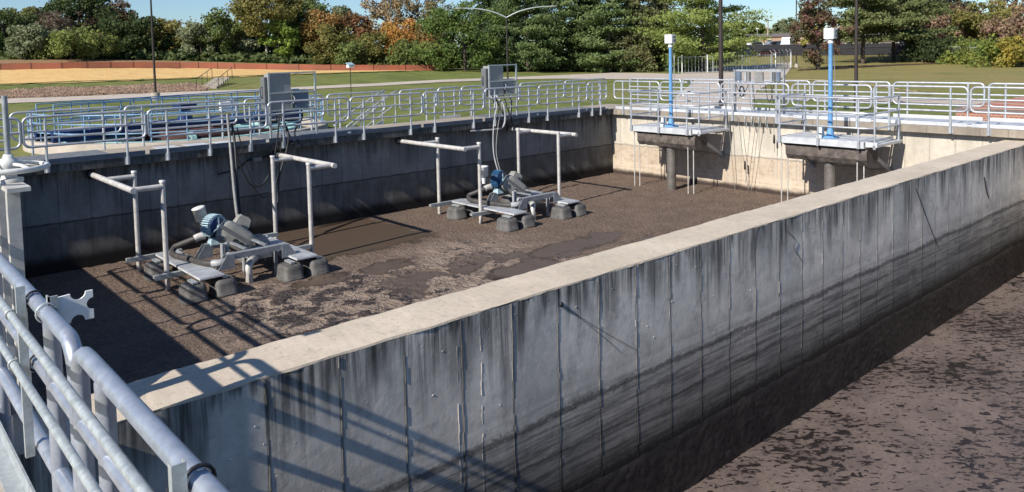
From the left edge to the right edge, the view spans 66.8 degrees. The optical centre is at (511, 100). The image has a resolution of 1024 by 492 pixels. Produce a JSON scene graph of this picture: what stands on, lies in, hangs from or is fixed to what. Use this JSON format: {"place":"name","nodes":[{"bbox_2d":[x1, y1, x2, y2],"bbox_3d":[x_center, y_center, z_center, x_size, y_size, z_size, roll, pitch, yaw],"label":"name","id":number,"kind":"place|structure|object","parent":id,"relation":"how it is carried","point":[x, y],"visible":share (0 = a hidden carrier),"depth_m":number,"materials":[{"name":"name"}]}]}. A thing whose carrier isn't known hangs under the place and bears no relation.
{"place":"outdoors","nodes":[
{"label":"outdoors","id":0,"kind":"place"},
{"bbox_2d":[0,59,399,69],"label":"bare bank","id":1,"kind":"structure","parent":0,"point":[50,61],"depth_m":106.49,"materials":[{"name":"brown soil"}]},
{"bbox_2d":[0,68,420,84],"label":"straw field","id":2,"kind":"structure","parent":0,"point":[24,76],"depth_m":91.96,"materials":[{"name":"beige plant"}]},
{"bbox_2d":[0,73,612,103],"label":"path","id":3,"kind":"structure","parent":0,"point":[574,76],"depth_m":74.12,"materials":[{"name":"concrete"}]},
{"bbox_2d":[26,173,796,407],"bbox_3d":[0.061,3.637,17.816,22.200,0.078,13.450,-4,5,-41],"label":"sludge surface","id":4,"kind":"object","parent":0,"point":[138,326],"visible":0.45,"depth_m":17.14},
{"bbox_2d":[125,205,329,305],"bbox_3d":[-6.216,3.141,17.226,3.520,1.676,3.284,-4,5,-41],"label":"floating aerator","id":5,"kind":"object","parent":4,"relation":"on","point":[238,236],"visible":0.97,"depth_m":16.81,"materials":[{"name":"metal"}]},
{"bbox_2d":[86,170,169,289],"bbox_3d":[-8.413,2.942,16.999,0.774,2.680,3.300,-4,5,-41],"label":"mooring frame","id":6,"kind":"object","parent":5,"relation":"attached to","point":[134,189],"visible":0.88,"depth_m":16.12,"materials":[{"name":"silver metal"}]},
{"bbox_2d":[270,150,336,252],"bbox_3d":[-5.481,2.714,19.585,0.774,2.680,3.300,-4,5,-41],"label":"mooring frame","id":7,"kind":"object","parent":5,"relation":"attached to","point":[319,164],"visible":0.86,"depth_m":19.14,"materials":[{"name":"silver metal"}]},
{"bbox_2d":[429,165,586,231],"bbox_3d":[-0.032,2.679,22.682,3.520,1.640,3.284,-4,5,-41],"label":"floating aerator","id":8,"kind":"object","parent":4,"relation":"on","point":[518,198],"visible":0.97,"depth_m":22.28,"materials":[{"name":"metal"}]},
{"bbox_2d":[637,34,706,189],"bbox_3d":[5.355,0.790,26.117,0.720,6.020,2.360,-4,5,-41],"label":"decant valve","id":9,"kind":"object","parent":4,"relation":"on","point":[671,142],"visible":0.9,"depth_m":26.01,"materials":[{"name":"concrete"}]},
{"bbox_2d":[785,28,877,189],"bbox_3d":[9.010,0.967,21.985,0.720,6.020,2.360,-4,5,-41],"label":"decant valve","id":10,"kind":"object","parent":4,"relation":"on","point":[829,156],"visible":0.91,"depth_m":21.85,"materials":[{"name":"concrete"}]},
{"bbox_2d":[0,54,1023,157],"bbox_3d":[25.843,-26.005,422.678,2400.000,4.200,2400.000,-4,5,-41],"label":"ground","id":11,"kind":"structure","parent":0,"point":[943,72],"depth_m":66.38,"materials":[{"name":"green plant"}]},
{"bbox_2d":[0,421,35,491],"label":"basin wall","id":12,"kind":"structure","parent":11,"relation":"on","point":[14,477],"depth_m":4.24,"materials":[{"name":"concrete"}]},
{"bbox_2d":[0,96,50,414],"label":"sluice gate stand","id":13,"kind":"object","parent":12,"relation":"attached to","point":[12,185],"visible":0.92,"depth_m":5.53,"materials":[{"name":"white metal"}]},
{"bbox_2d":[0,252,81,491],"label":"guard rail","id":14,"kind":"object","parent":12,"relation":"attached to","point":[59,332],"visible":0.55,"depth_m":3.62,"materials":[{"name":"metal"}]},
{"bbox_2d":[4,285,45,458],"bbox_3d":[-2.394,1.335,3.858,0.182,0.860,0.051,-4,5,-41],"label":"conduit strut","id":15,"kind":"object","parent":14,"relation":"attached to","point":[21,306],"visible":0.63,"depth_m":3.83,"materials":[{"name":"metal"}]},
{"bbox_2d":[0,335,102,491],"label":"conduit","id":16,"kind":"object","parent":15,"relation":"attached to","point":[83,472],"visible":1,"depth_m":3.14,"materials":[{"name":"metal"}]},
{"bbox_2d":[0,293,153,491],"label":"conduit","id":17,"kind":"object","parent":15,"relation":"attached to","point":[129,471],"visible":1,"depth_m":2.72,"materials":[{"name":"metal"}]},
{"bbox_2d":[35,289,93,322],"bbox_3d":[-2.157,1.016,3.743,0.254,0.180,0.065,-4,5,-41],"label":"notched bracket","id":18,"kind":"object","parent":14,"relation":"attached to","point":[67,307],"visible":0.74,"depth_m":3.76,"materials":[{"name":"silver metal"}]},
{"bbox_2d":[70,346,229,491],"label":"guard rail","id":19,"kind":"object","parent":12,"relation":"attached to","point":[113,390],"visible":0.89,"depth_m":2.82,"materials":[{"name":"metal"}]},
{"bbox_2d":[166,457,216,491],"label":"conduit strut","id":20,"kind":"object","parent":19,"relation":"attached to","point":[178,474],"visible":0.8,"depth_m":2.10,"materials":[{"name":"metal"}]},
{"bbox_2d":[0,9,41,58],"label":"tree","id":21,"kind":"object","parent":11,"relation":"on","point":[5,21],"visible":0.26,"depth_m":111.83,"materials":[{"name":"green plant"}]},
{"bbox_2d":[3,18,58,57],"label":"shrub","id":22,"kind":"object","parent":11,"relation":"on","point":[32,38],"visible":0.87,"depth_m":105.27,"materials":[{"name":"green plant"}]},
{"bbox_2d":[32,5,78,58],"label":"tree","id":23,"kind":"object","parent":11,"relation":"on","point":[55,20],"visible":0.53,"depth_m":109.24,"materials":[{"name":"brown plant"}]},
{"bbox_2d":[28,23,103,59],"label":"shrub","id":24,"kind":"object","parent":11,"relation":"on","point":[61,43],"visible":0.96,"depth_m":106.43,"materials":[{"name":"green plant"}]},
{"bbox_2d":[18,0,125,39],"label":"tree","id":25,"kind":"object","parent":11,"relation":"on","point":[78,10],"visible":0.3,"depth_m":119.95,"materials":[{"name":"green plant"}]},
{"bbox_2d":[76,25,125,58],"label":"shrub","id":26,"kind":"object","parent":11,"relation":"on","point":[108,46],"visible":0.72,"depth_m":109.64,"materials":[{"name":"green plant"}]},
{"bbox_2d":[1,84,202,97],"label":"weed bank","id":27,"kind":"structure","parent":11,"relation":"on","point":[100,94],"depth_m":70.73,"materials":[{"name":"green plant"}]},
{"bbox_2d":[0,82,210,98],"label":"dry weeds","id":28,"kind":"object","parent":27,"relation":"on","point":[56,91],"visible":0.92,"depth_m":71.23,"materials":[{"name":"beige plant"}]},
{"bbox_2d":[78,0,138,37],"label":"tree","id":29,"kind":"object","parent":11,"relation":"on","point":[123,12],"visible":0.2,"depth_m":122.83,"materials":[{"name":"green plant"}]},
{"bbox_2d":[96,11,178,58],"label":"tree","id":30,"kind":"object","parent":11,"relation":"on","point":[127,31],"visible":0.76,"depth_m":115.96,"materials":[{"name":"green plant"}]},
{"bbox_2d":[23,118,327,154],"bbox_3d":[-13.180,1.463,31.423,11.200,0.900,11.200,-4,5,-41],"label":"settling tank","id":31,"kind":"object","parent":11,"relation":"on","point":[122,144],"visible":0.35,"depth_m":28.20,"materials":[{"name":"concrete"}]},
{"bbox_2d":[34,88,301,142],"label":"tank bridge","id":32,"kind":"structure","parent":31,"relation":"on","point":[111,129],"depth_m":29.96,"materials":[{"name":"blue paint"}]},
{"bbox_2d":[26,96,322,143],"bbox_3d":[-13.199,0.609,31.370,10.852,0.972,10.852,-4,5,-41],"label":"ring rail","id":33,"kind":"object","parent":31,"relation":"on","point":[114,116],"visible":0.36,"depth_m":27.37,"materials":[{"name":"silver metal"}]},
{"bbox_2d":[175,16,221,55],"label":"tree","id":34,"kind":"object","parent":11,"relation":"on","point":[188,31],"visible":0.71,"depth_m":118.49,"materials":[{"name":"green plant"}]},
{"bbox_2d":[0,48,427,67],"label":"undergrowth","id":35,"kind":"object","parent":11,"relation":"on","point":[204,56],"visible":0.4,"depth_m":117.64,"materials":[{"name":"green plant"}]},
{"bbox_2d":[192,7,244,56],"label":"tree","id":36,"kind":"object","parent":11,"relation":"on","point":[218,21],"visible":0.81,"depth_m":120.15,"materials":[{"name":"green plant"}]},
{"bbox_2d":[0,57,440,70],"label":"safety fence","id":37,"kind":"object","parent":11,"relation":"on","point":[65,65],"visible":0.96,"depth_m":103.97,"materials":[{"name":"orange plastic"}]},
{"bbox_2d":[216,17,259,53],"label":"tree","id":38,"kind":"object","parent":11,"relation":"on","point":[248,45],"visible":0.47,"depth_m":122.62,"materials":[{"name":"green plant"}]},
{"bbox_2d":[225,0,306,54],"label":"tree","id":39,"kind":"object","parent":11,"relation":"on","point":[251,15],"visible":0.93,"depth_m":118.48,"materials":[{"name":"green plant"}]},
{"bbox_2d":[257,18,301,58],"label":"tree","id":40,"kind":"object","parent":11,"relation":"on","point":[289,38],"visible":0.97,"depth_m":118.66,"materials":[{"name":"green plant"}]},
{"bbox_2d":[272,0,331,54],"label":"tree","id":41,"kind":"object","parent":11,"relation":"on","point":[311,5],"visible":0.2,"depth_m":128.02,"materials":[{"name":"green plant"}]},
{"bbox_2d":[0,104,642,277],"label":"basin wall","id":42,"kind":"structure","parent":11,"relation":"on","point":[74,217],"depth_m":21.20,"materials":[{"name":"concrete"}]},
{"bbox_2d":[9,106,121,155],"bbox_3d":[-10.996,0.833,19.277,2.477,1.279,0.089,-4,5,-41],"label":"guard rail","id":43,"kind":"object","parent":42,"relation":"attached to","point":[31,125],"visible":0.75,"depth_m":19.22,"materials":[{"name":"metal"}]},
{"bbox_2d":[21,109,146,172],"bbox_3d":[-9.641,0.905,17.649,2.547,1.279,0.089,-4,5,-41],"label":"guard rail","id":44,"kind":"object","parent":42,"relation":"attached to","point":[127,154],"visible":0.95,"depth_m":17.63,"materials":[{"name":"metal"}]},
{"bbox_2d":[123,99,237,145],"bbox_3d":[-8.915,0.671,21.113,2.997,1.279,0.089,-4,5,-41],"label":"guard rail","id":45,"kind":"object","parent":42,"relation":"on","point":[141,106],"visible":0.71,"depth_m":21.05,"materials":[{"name":"metal"}]},
{"bbox_2d":[146,102,267,159],"bbox_3d":[-7.564,0.743,19.481,2.997,1.279,0.089,-4,5,-41],"label":"guard rail","id":46,"kind":"object","parent":42,"relation":"attached to","point":[210,146],"visible":1,"depth_m":19.41,"materials":[{"name":"metal"}]},
{"bbox_2d":[259,71,317,144],"bbox_3d":[-6.025,0.186,21.390,1.630,1.956,1.016,-4,5,-41],"label":"control rack","id":47,"kind":"object","parent":42,"relation":"on","point":[275,86],"visible":0.77,"depth_m":21.28,"materials":[{"name":"metal"}]},
{"bbox_2d":[267,97,349,147],"bbox_3d":[-5.535,0.586,21.271,2.437,1.279,0.089,-4,5,-41],"label":"guard rail","id":48,"kind":"object","parent":42,"relation":"attached to","point":[335,134],"visible":1,"depth_m":21.23,"materials":[{"name":"metal"}]},
{"bbox_2d":[326,91,384,127],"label":"guard rail","id":49,"kind":"object","parent":42,"relation":"on","point":[339,104],"visible":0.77,"depth_m":24.59,"materials":[{"name":"metal"}]},
{"bbox_2d":[349,92,422,139],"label":"guard rail","id":50,"kind":"object","parent":42,"relation":"attached to","point":[364,131],"visible":1,"depth_m":22.85,"materials":[{"name":"metal"}]},
{"bbox_2d":[396,137,482,222],"bbox_3d":[-2.124,2.454,22.546,0.774,2.680,3.300,-4,5,-41],"label":"mooring frame","id":51,"kind":"object","parent":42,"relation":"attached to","point":[432,143],"visible":0.91,"depth_m":21.93,"materials":[{"name":"silver metal"}]},
{"bbox_2d":[422,89,483,132],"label":"guard rail","id":52,"kind":"object","parent":42,"relation":"attached to","point":[473,120],"visible":1,"depth_m":24.48,"materials":[{"name":"metal"}]},
{"bbox_2d":[481,64,517,125],"bbox_3d":[-0.258,-0.216,26.462,1.490,2.046,1.041,-4,5,-41],"label":"control rack","id":53,"kind":"object","parent":42,"relation":"on","point":[491,76],"visible":0.83,"depth_m":26.38,"materials":[{"name":"metal"}]},
{"bbox_2d":[484,85,538,125],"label":"guard rail","id":54,"kind":"object","parent":42,"relation":"attached to","point":[528,115],"visible":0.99,"depth_m":26.17,"materials":[{"name":"metal"}]},
{"bbox_2d":[507,126,577,203],"bbox_3d":[0.760,2.225,25.157,0.774,2.680,3.200,-4,5,-41],"label":"mooring frame","id":55,"kind":"object","parent":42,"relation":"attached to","point":[559,134],"visible":0.81,"depth_m":24.81,"materials":[{"name":"silver metal"}]},
{"bbox_2d":[538,82,587,120],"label":"guard rail","id":56,"kind":"object","parent":42,"relation":"attached to","point":[578,110],"visible":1,"depth_m":27.76,"materials":[{"name":"metal"}]},
{"bbox_2d":[299,7,345,54],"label":"tree","id":57,"kind":"object","parent":11,"relation":"on","point":[313,19],"visible":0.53,"depth_m":121.92,"materials":[{"name":"orange plant"}]},
{"bbox_2d":[303,22,356,64],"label":"tree","id":58,"kind":"object","parent":11,"relation":"on","point":[329,44],"visible":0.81,"depth_m":117.02,"materials":[{"name":"green plant"}]},
{"bbox_2d":[318,11,381,55],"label":"tree","id":59,"kind":"object","parent":11,"relation":"on","point":[364,24],"visible":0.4,"depth_m":125.55,"materials":[{"name":"plant"}]},
{"bbox_2d":[332,38,367,65],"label":"shrub","id":60,"kind":"object","parent":11,"relation":"on","point":[352,50],"visible":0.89,"depth_m":114.08,"materials":[{"name":"green plant"}]},
{"bbox_2d":[352,28,391,57],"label":"tree","id":61,"kind":"object","parent":11,"relation":"on","point":[372,37],"visible":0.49,"depth_m":118.78,"materials":[{"name":"green plant"}]},
{"bbox_2d":[355,0,409,37],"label":"tree","id":62,"kind":"object","parent":11,"relation":"on","point":[384,6],"visible":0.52,"depth_m":130.69,"materials":[{"name":"orange plant"}]},
{"bbox_2d":[377,15,421,57],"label":"tree","id":63,"kind":"object","parent":11,"relation":"on","point":[393,31],"visible":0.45,"depth_m":120.32,"materials":[{"name":"orange plant"}]},
{"bbox_2d":[385,38,423,68],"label":"shrub","id":64,"kind":"object","parent":11,"relation":"on","point":[394,59],"visible":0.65,"depth_m":111.36,"materials":[{"name":"green plant"}]},
{"bbox_2d":[388,0,443,32],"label":"tree","id":65,"kind":"object","parent":11,"relation":"on","point":[414,9],"visible":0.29,"depth_m":133.87,"materials":[{"name":"orange plant"}]},
{"bbox_2d":[411,40,452,70],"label":"shrub","id":66,"kind":"object","parent":11,"relation":"on","point":[427,46],"visible":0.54,"depth_m":110.39,"materials":[{"name":"green plant"}]},
{"bbox_2d":[407,0,505,70],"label":"tree","id":67,"kind":"object","parent":11,"relation":"on","point":[454,24],"visible":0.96,"depth_m":107.29,"materials":[{"name":"green plant"}]},
{"bbox_2d":[452,0,505,65],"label":"conifer","id":68,"kind":"object","parent":11,"relation":"on","point":[485,4],"visible":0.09,"depth_m":121.63,"materials":[{"name":"green plant"}]},
{"bbox_2d":[480,0,539,70],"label":"conifer","id":69,"kind":"object","parent":11,"relation":"on","point":[513,24],"visible":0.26,"depth_m":114.28,"materials":[{"name":"green plant"}]},
{"bbox_2d":[12,139,1023,491],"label":"divider wall","id":70,"kind":"structure","parent":11,"relation":"on","point":[682,359],"depth_m":9.07,"materials":[{"name":"concrete"}]},
{"bbox_2d":[488,0,572,71],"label":"conifer","id":71,"kind":"object","parent":11,"relation":"on","point":[535,29],"visible":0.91,"depth_m":107.82,"materials":[{"name":"green plant"}]},
{"bbox_2d":[513,0,603,70],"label":"conifer","id":72,"kind":"object","parent":11,"relation":"on","point":[570,11],"visible":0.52,"depth_m":111.01,"materials":[{"name":"green plant"}]},
{"bbox_2d":[547,0,612,71],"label":"conifer","id":73,"kind":"object","parent":11,"relation":"on","point":[588,2],"visible":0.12,"depth_m":114.99,"materials":[{"name":"green plant"}]},
{"bbox_2d":[564,0,642,72],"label":"conifer","id":74,"kind":"object","parent":11,"relation":"on","point":[598,55],"visible":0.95,"depth_m":107.28,"materials":[{"name":"green plant"}]},
{"bbox_2d":[596,0,668,72],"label":"conifer","id":75,"kind":"object","parent":11,"relation":"on","point":[640,51],"visible":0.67,"depth_m":108.00,"materials":[{"name":"green plant"}]},
{"bbox_2d":[628,0,778,70],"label":"conifer","id":76,"kind":"object","parent":11,"relation":"on","point":[689,45],"visible":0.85,"depth_m":101.05,"materials":[{"name":"green plant"}]},
{"bbox_2d":[699,43,906,55],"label":"screened fence","id":77,"kind":"object","parent":11,"relation":"on","point":[783,47],"visible":0.23,"depth_m":135.56,"materials":[{"name":"brown metal"}]},
{"bbox_2d":[612,106,1023,196],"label":"basin wall","id":78,"kind":"structure","parent":11,"relation":"on","point":[921,144],"depth_m":25.07,"materials":[{"name":"concrete"}]},
{"bbox_2d":[613,80,659,114],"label":"guard rail","id":79,"kind":"object","parent":78,"relation":"attached to","point":[649,109],"visible":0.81,"depth_m":28.77,"materials":[{"name":"metal"}]},
{"bbox_2d":[628,89,728,193],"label":"valve platform","id":80,"kind":"structure","parent":78,"relation":"attached to","point":[686,129],"depth_m":25.81,"materials":[{"name":"metal"}]},
{"bbox_2d":[660,81,719,118],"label":"guard rail","id":81,"kind":"object","parent":78,"relation":"on","point":[709,112],"visible":0.81,"depth_m":26.77,"materials":[{"name":"metal"}]},
{"bbox_2d":[681,79,739,109],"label":"guard rail","id":82,"kind":"object","parent":78,"relation":"attached to","point":[719,107],"visible":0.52,"depth_m":28.60,"materials":[{"name":"metal"}]},
{"bbox_2d":[720,82,789,122],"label":"guard rail","id":83,"kind":"object","parent":78,"relation":"attached to","point":[732,113],"visible":0.91,"depth_m":25.06,"materials":[{"name":"metal"}]},
{"bbox_2d":[734,69,784,128],"bbox_3d":[7.902,-0.078,25.375,0.704,1.870,1.870,-4,5,-41],"label":"cable rack","id":84,"kind":"object","parent":78,"relation":"on","point":[774,76],"visible":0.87,"depth_m":25.40,"materials":[{"name":"metal"}]},
{"bbox_2d":[741,79,810,112],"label":"guard rail","id":85,"kind":"object","parent":78,"relation":"attached to","point":[768,109],"visible":0.6,"depth_m":26.90,"materials":[{"name":"metal"}]},
{"bbox_2d":[791,83,871,126],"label":"guard rail","id":86,"kind":"object","parent":78,"relation":"on","point":[838,118],"visible":0.7,"depth_m":23.00,"materials":[{"name":"metal"}]},
{"bbox_2d":[775,92,902,201],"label":"valve platform","id":87,"kind":"structure","parent":78,"relation":"attached to","point":[857,141],"depth_m":21.70,"materials":[{"name":"metal"}]},
{"bbox_2d":[812,80,890,115],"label":"guard rail","id":88,"kind":"object","parent":78,"relation":"attached to","point":[825,91],"visible":0.67,"depth_m":24.74,"materials":[{"name":"metal"}]},
{"bbox_2d":[873,85,968,133],"bbox_3d":[11.159,0.211,21.295,0.089,1.279,2.487,-4,5,-41],"label":"guard rail","id":89,"kind":"object","parent":78,"relation":"attached to","point":[949,123],"visible":0.93,"depth_m":21.11,"materials":[{"name":"metal"}]},
{"bbox_2d":[892,81,985,120],"bbox_3d":[12.521,0.080,22.903,0.089,1.279,2.557,-4,5,-41],"label":"guard rail","id":90,"kind":"object","parent":78,"relation":"attached to","point":[907,103],"visible":0.71,"depth_m":22.87,"materials":[{"name":"metal"}]},
{"bbox_2d":[970,86,1023,135],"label":"guard rail","id":91,"kind":"object","parent":78,"relation":"attached to","point":[988,125],"visible":1,"depth_m":19.97,"materials":[{"name":"metal"}]},
{"bbox_2d":[987,83,1023,122],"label":"guard rail","id":92,"kind":"object","parent":78,"relation":"attached to","point":[1005,107],"visible":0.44,"depth_m":21.55,"materials":[{"name":"metal"}]},
{"bbox_2d":[784,0,859,69],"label":"tree","id":93,"kind":"object","parent":11,"relation":"on","point":[822,17],"visible":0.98,"depth_m":99.59,"materials":[{"name":"red plant"}]},
{"bbox_2d":[815,0,918,63],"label":"conifer","id":94,"kind":"object","parent":11,"relation":"on","point":[868,24],"visible":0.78,"depth_m":111.22,"materials":[{"name":"green plant"}]},
{"bbox_2d":[837,0,959,60],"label":"conifer","id":95,"kind":"object","parent":11,"relation":"on","point":[917,8],"visible":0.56,"depth_m":112.53,"materials":[{"name":"green plant"}]},
{"bbox_2d":[897,31,965,62],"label":"shrub","id":96,"kind":"object","parent":11,"relation":"on","point":[925,48],"visible":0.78,"depth_m":110.07,"materials":[{"name":"green plant"}]},
{"bbox_2d":[927,6,982,41],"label":"tree","id":97,"kind":"object","parent":11,"relation":"on","point":[940,21],"visible":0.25,"depth_m":121.93,"materials":[{"name":"red plant"}]},
{"bbox_2d":[935,35,994,64],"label":"shrub","id":98,"kind":"object","parent":11,"relation":"on","point":[955,58],"visible":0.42,"depth_m":105.07,"materials":[{"name":"green plant"}]},
{"bbox_2d":[947,0,1023,47],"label":"tree","id":99,"kind":"object","parent":11,"relation":"on","point":[969,19],"visible":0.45,"depth_m":117.53,"materials":[{"name":"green plant"}]},
{"bbox_2d":[953,97,1023,122],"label":"brick wall","id":100,"kind":"structure","parent":11,"relation":"on","point":[997,103],"depth_m":27.99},
{"bbox_2d":[963,28,1023,67],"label":"shrub","id":101,"kind":"object","parent":11,"relation":"on","point":[985,50],"visible":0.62,"depth_m":96.65,"materials":[{"name":"green plant"}]},
{"bbox_2d":[978,6,1023,54],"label":"tree","id":102,"kind":"object","parent":11,"relation":"on","point":[1005,29],"visible":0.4,"depth_m":109.86,"materials":[{"name":"brown plant"}]},
{"bbox_2d":[991,35,1023,67],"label":"shrub","id":103,"kind":"object","parent":11,"relation":"on","point":[1012,52],"visible":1,"depth_m":93.02,"materials":[{"name":"yellow plant"}]},
{"bbox_2d":[0,0,1023,51],"label":"sky","id":104,"kind":"structure","parent":0,"point":[181,10],"materials":[{"name":"blue"}]},
{"bbox_2d":[613,69,789,79],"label":"road","id":105,"kind":"structure","parent":0,"point":[728,75],"depth_m":89.02,"materials":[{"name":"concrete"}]},
{"bbox_2d":[673,78,773,109],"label":"road","id":106,"kind":"structure","parent":0,"point":[739,99],"depth_m":52.53,"materials":[{"name":"concrete"}]},
{"bbox_2d":[684,272,1023,491],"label":"scum surface","id":107,"kind":"object","parent":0,"point":[940,408],"visible":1,"depth_m":11.50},
{"bbox_2d":[750,94,992,104],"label":"path","id":108,"kind":"structure","parent":0,"point":[912,100],"depth_m":42.31,"materials":[{"name":"concrete"}]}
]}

